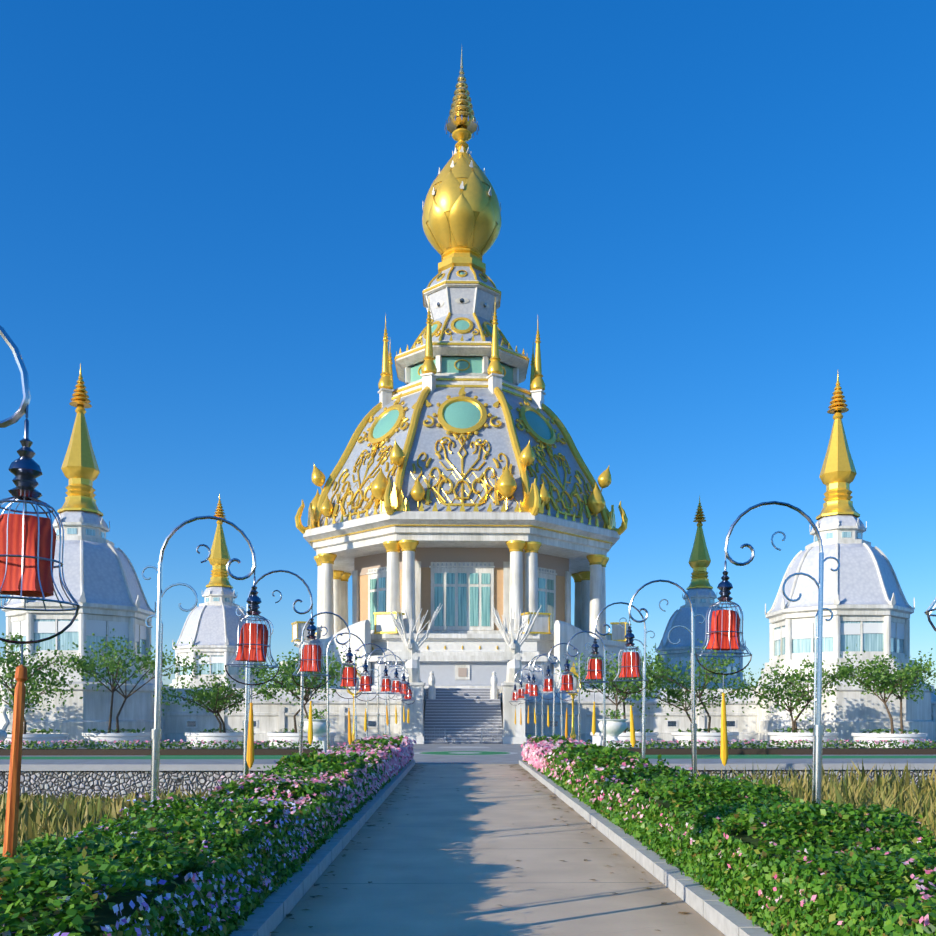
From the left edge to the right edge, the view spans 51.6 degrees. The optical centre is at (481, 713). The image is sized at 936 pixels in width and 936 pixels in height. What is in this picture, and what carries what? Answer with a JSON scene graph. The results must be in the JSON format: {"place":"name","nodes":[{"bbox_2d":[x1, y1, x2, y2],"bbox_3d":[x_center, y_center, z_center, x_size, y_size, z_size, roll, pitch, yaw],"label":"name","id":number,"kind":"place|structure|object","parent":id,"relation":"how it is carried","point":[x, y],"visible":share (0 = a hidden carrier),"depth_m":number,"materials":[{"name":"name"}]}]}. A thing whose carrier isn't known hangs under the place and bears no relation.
{"place":"outdoors","nodes":[
{"label":"outdoors","id":0,"kind":"place"},
{"bbox_2d":[20,798,137,835],"bbox_3d":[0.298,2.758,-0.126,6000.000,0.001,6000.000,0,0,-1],"label":"ground","id":1,"kind":"structure","parent":0,"point":[85,810],"depth_m":25.61,"materials":[{"name":"brown soil"}]},
{"bbox_2d":[0,734,935,935],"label":"flower beds","id":2,"kind":"object","parent":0,"point":[83,863],"depth_m":7.29,"materials":[{"name":"green plant"}]},
{"bbox_2d":[0,326,935,898],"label":"lamp posts","id":3,"kind":"object","parent":2,"relation":"on","point":[26,554],"visible":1,"depth_m":10.95,"materials":[{"name":"silver metal"}]},
{"bbox_2d":[0,759,935,854],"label":"field grass","id":4,"kind":"structure","parent":0,"point":[43,813],"depth_m":23.06,"materials":[{"name":"yellow plant"}]},
{"bbox_2d":[0,763,935,797],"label":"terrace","id":5,"kind":"structure","parent":0,"point":[101,780],"depth_m":31.60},
{"bbox_2d":[161,688,935,740],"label":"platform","id":6,"kind":"structure","parent":5,"relation":"on","point":[268,716],"depth_m":58.66,"materials":[{"name":"white paint"}]},
{"bbox_2d":[170,493,267,687],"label":"stupa","id":7,"kind":"object","parent":6,"relation":"on","point":[209,626],"visible":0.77,"depth_m":89.79,"materials":[{"name":"white paint"}]},
{"bbox_2d":[655,496,747,688],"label":"stupa","id":8,"kind":"object","parent":6,"relation":"on","point":[701,594],"visible":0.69,"depth_m":91.66,"materials":[{"name":"white paint"}]},
{"bbox_2d":[0,741,935,764],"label":"road","id":9,"kind":"structure","parent":0,"point":[467,753],"depth_m":35.67,"materials":[{"name":"grey asphalt"}]},
{"bbox_2d":[0,363,173,743],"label":"stupa","id":10,"kind":"object","parent":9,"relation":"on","point":[102,582],"visible":0.81,"depth_m":55.74,"materials":[{"name":"white paint"}]},
{"bbox_2d":[280,48,642,743],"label":"chedi","id":11,"kind":"structure","parent":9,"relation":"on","point":[462,486],"depth_m":67.83,"materials":[{"name":"white paint"}]},
{"bbox_2d":[389,602,541,648],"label":"sculptures","id":12,"kind":"object","parent":11,"relation":"on","point":[503,630],"visible":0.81,"depth_m":57.38,"materials":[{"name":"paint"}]},
{"bbox_2d":[0,662,935,755],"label":"planters","id":13,"kind":"object","parent":9,"relation":"on","point":[615,729],"visible":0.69,"depth_m":45.17,"materials":[{"name":"stone"}]},
{"bbox_2d":[0,628,935,749],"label":"trees","id":14,"kind":"object","parent":13,"relation":"in","point":[908,673],"depth_m":48.55,"materials":[{"name":"green plant"}]},
{"bbox_2d":[755,373,934,741],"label":"stupa","id":15,"kind":"object","parent":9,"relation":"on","point":[867,604],"visible":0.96,"depth_m":56.80,"materials":[{"name":"white paint"}]},
{"bbox_2d":[0,0,935,688],"label":"sky","id":16,"kind":"structure","parent":0,"point":[714,213],"materials":[{"name":"blue"}]},
{"bbox_2d":[229,760,772,935],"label":"path","id":17,"kind":"structure","parent":0,"point":[441,857],"depth_m":9.86,"materials":[{"name":"concrete"}]},
{"bbox_2d":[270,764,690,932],"bbox_3d":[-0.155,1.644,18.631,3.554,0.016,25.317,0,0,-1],"label":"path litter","id":18,"kind":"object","parent":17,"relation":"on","point":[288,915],"visible":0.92,"depth_m":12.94,"materials":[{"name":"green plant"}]}
]}

